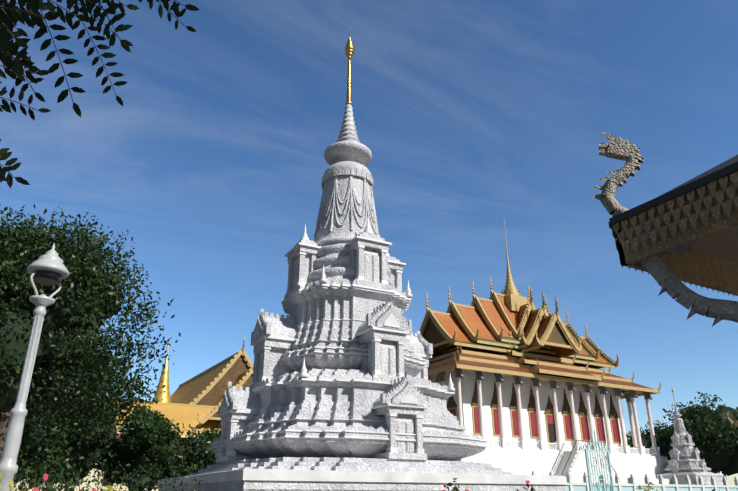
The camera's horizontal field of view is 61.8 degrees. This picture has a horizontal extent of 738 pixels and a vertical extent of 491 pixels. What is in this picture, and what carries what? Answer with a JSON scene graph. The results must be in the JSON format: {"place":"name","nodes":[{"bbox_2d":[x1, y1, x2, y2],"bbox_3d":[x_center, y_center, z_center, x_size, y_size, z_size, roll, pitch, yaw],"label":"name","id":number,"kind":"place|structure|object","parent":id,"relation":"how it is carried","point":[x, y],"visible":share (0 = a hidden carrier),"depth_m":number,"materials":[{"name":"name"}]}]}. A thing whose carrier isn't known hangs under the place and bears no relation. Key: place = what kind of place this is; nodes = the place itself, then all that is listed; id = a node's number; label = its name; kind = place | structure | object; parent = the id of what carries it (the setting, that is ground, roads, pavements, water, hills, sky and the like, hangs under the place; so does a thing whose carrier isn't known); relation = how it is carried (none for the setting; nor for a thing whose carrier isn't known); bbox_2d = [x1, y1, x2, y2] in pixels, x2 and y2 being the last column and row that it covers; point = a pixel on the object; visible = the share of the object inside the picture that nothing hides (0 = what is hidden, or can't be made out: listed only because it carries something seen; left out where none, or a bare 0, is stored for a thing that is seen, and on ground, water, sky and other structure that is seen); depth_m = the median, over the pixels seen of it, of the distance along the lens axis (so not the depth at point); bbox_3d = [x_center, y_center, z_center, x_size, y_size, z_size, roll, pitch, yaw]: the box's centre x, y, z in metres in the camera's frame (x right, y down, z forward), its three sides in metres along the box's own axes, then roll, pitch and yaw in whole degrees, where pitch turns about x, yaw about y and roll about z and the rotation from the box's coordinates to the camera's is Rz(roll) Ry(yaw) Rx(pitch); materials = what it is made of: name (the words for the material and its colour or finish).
{"place":"outdoors","nodes":[
{"label":"outdoors","id":0,"kind":"place"},
{"bbox_2d":[94,336,253,435],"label":"temple building","id":1,"kind":"structure","parent":0,"point":[194,402],"depth_m":83.77,"materials":[{"name":"yellow tile"}]},
{"bbox_2d":[0,0,737,484],"label":"sky","id":2,"kind":"structure","parent":0,"point":[474,117],"materials":[{"name":"blue"}]},
{"bbox_2d":[727,413,737,426],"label":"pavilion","id":3,"kind":"structure","parent":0,"point":[735,424],"depth_m":56.15,"materials":[{"name":"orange metal"}]},
{"label":"ground","id":4,"kind":"structure","parent":0,"visible":0},
{"bbox_2d":[0,471,24,490],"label":"flowers","id":5,"kind":"object","parent":4,"relation":"on","point":[11,483],"visible":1,"depth_m":6.39,"materials":[{"name":"yellow plant"}]},
{"bbox_2d":[0,445,66,490],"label":"shrub","id":6,"kind":"object","parent":4,"relation":"on","point":[32,470],"visible":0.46,"depth_m":10.20,"materials":[{"name":"green plant"}]},
{"bbox_2d":[0,243,68,490],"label":"lamp post","id":7,"kind":"object","parent":4,"relation":"on","point":[48,268],"visible":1,"depth_m":8.42,"materials":[{"name":"white metal"}]},
{"bbox_2d":[0,373,76,490],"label":"tree","id":8,"kind":"object","parent":4,"relation":"on","point":[29,439],"visible":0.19,"depth_m":34.49,"materials":[{"name":"green plant"}]},
{"bbox_2d":[31,473,96,490],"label":"flowers","id":9,"kind":"object","parent":4,"relation":"on","point":[49,485],"visible":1,"depth_m":6.89,"materials":[{"name":"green plant"}]},
{"bbox_2d":[15,447,123,490],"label":"shrub","id":10,"kind":"object","parent":4,"relation":"on","point":[55,487],"visible":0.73,"depth_m":11.86,"materials":[{"name":"green plant"}]},
{"bbox_2d":[17,340,155,490],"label":"tree","id":11,"kind":"object","parent":4,"relation":"on","point":[85,442],"visible":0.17,"depth_m":41.89,"materials":[{"name":"green plant"}]},
{"bbox_2d":[0,204,180,459],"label":"tree","id":12,"kind":"object","parent":4,"relation":"on","point":[89,296],"visible":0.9,"depth_m":28.41,"materials":[{"name":"green plant"}]},
{"bbox_2d":[33,450,176,490],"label":"shrub","id":13,"kind":"object","parent":4,"relation":"on","point":[123,478],"visible":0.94,"depth_m":14.05,"materials":[{"name":"green plant"}]},
{"bbox_2d":[11,432,198,490],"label":"flowering shrubs","id":14,"kind":"object","parent":4,"relation":"on","point":[92,484],"depth_m":58.27,"materials":[{"name":"beige plant"}]},
{"bbox_2d":[103,483,120,490],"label":"flowers","id":15,"kind":"object","parent":4,"relation":"on","point":[109,487],"visible":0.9,"depth_m":7.92,"materials":[{"name":"yellow plant"}]},
{"bbox_2d":[89,405,186,490],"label":"bush","id":16,"kind":"object","parent":4,"relation":"on","point":[146,440],"visible":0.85,"depth_m":40.97,"materials":[{"name":"green plant"}]},
{"bbox_2d":[115,462,207,490],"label":"shrub","id":17,"kind":"object","parent":4,"relation":"on","point":[165,482],"visible":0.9,"depth_m":17.01,"materials":[{"name":"green plant"}]},
{"bbox_2d":[167,424,220,476],"bbox_3d":[-10.721,14.834,40.157,5.193,6.320,5.422,13,-25,-28],"label":"bush","id":18,"kind":"object","parent":4,"relation":"on","point":[197,454],"visible":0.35,"depth_m":39.42,"materials":[{"name":"green plant"}]},
{"bbox_2d":[157,28,566,490],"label":"stupa","id":19,"kind":"object","parent":4,"relation":"on","point":[342,393],"visible":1,"depth_m":20.40,"materials":[{"name":"stone"}]},
{"bbox_2d":[441,478,468,490],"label":"flowering plant","id":20,"kind":"object","parent":4,"relation":"on","point":[450,484],"visible":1,"depth_m":9.09,"materials":[{"name":"green plant"}]},
{"bbox_2d":[515,480,534,490],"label":"flowering plant","id":21,"kind":"object","parent":4,"relation":"on","point":[527,484],"visible":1,"depth_m":9.83,"materials":[{"name":"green plant"}]},
{"bbox_2d":[417,222,671,483],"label":"temple","id":22,"kind":"structure","parent":4,"relation":"on","point":[538,391],"depth_m":65.79,"materials":[{"name":"white paint"}]},
{"bbox_2d":[531,430,737,490],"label":"fence","id":23,"kind":"object","parent":4,"relation":"on","point":[602,485],"visible":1,"depth_m":27.17,"materials":[{"name":"white metal"}]},
{"bbox_2d":[626,437,649,453],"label":"tree","id":24,"kind":"object","parent":4,"relation":"on","point":[629,443],"depth_m":103.95,"materials":[{"name":"green plant"}]},
{"bbox_2d":[626,426,650,454],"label":"tree","id":25,"kind":"object","parent":4,"relation":"on","point":[641,434],"visible":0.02,"depth_m":112.86,"materials":[{"name":"green plant"}]},
{"bbox_2d":[636,482,657,490],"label":"flowering plant","id":26,"kind":"object","parent":4,"relation":"on","point":[650,483],"visible":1,"depth_m":14.43,"materials":[{"name":"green plant"}]},
{"bbox_2d":[591,131,737,325],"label":"pavilion","id":27,"kind":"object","parent":4,"relation":"on","point":[672,239],"visible":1,"depth_m":5.83,"materials":[{"name":"brown wood"}]},
{"bbox_2d":[641,420,719,473],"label":"tree","id":28,"kind":"object","parent":4,"relation":"on","point":[660,439],"visible":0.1,"depth_m":89.76,"materials":[{"name":"green plant"}]},
{"bbox_2d":[656,389,723,484],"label":"stupa","id":29,"kind":"object","parent":4,"relation":"on","point":[684,461],"visible":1,"depth_m":66.05,"materials":[{"name":"stone"}]},
{"bbox_2d":[657,392,737,478],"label":"tree","id":30,"kind":"object","parent":4,"relation":"on","point":[713,433],"visible":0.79,"depth_m":81.27,"materials":[{"name":"green plant"}]},
{"bbox_3d":[2.491,-5.485,-1.265,15.586,5.426,16.141,13,-25,-28],"label":"overhead canopy","id":31,"kind":"object","parent":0,"visible":0},
{"bbox_2d":[0,0,199,188],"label":"leaves","id":32,"kind":"object","parent":31,"relation":"attached to","point":[12,14],"visible":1,"depth_m":2.50,"materials":[{"name":"green plant"}]}
]}

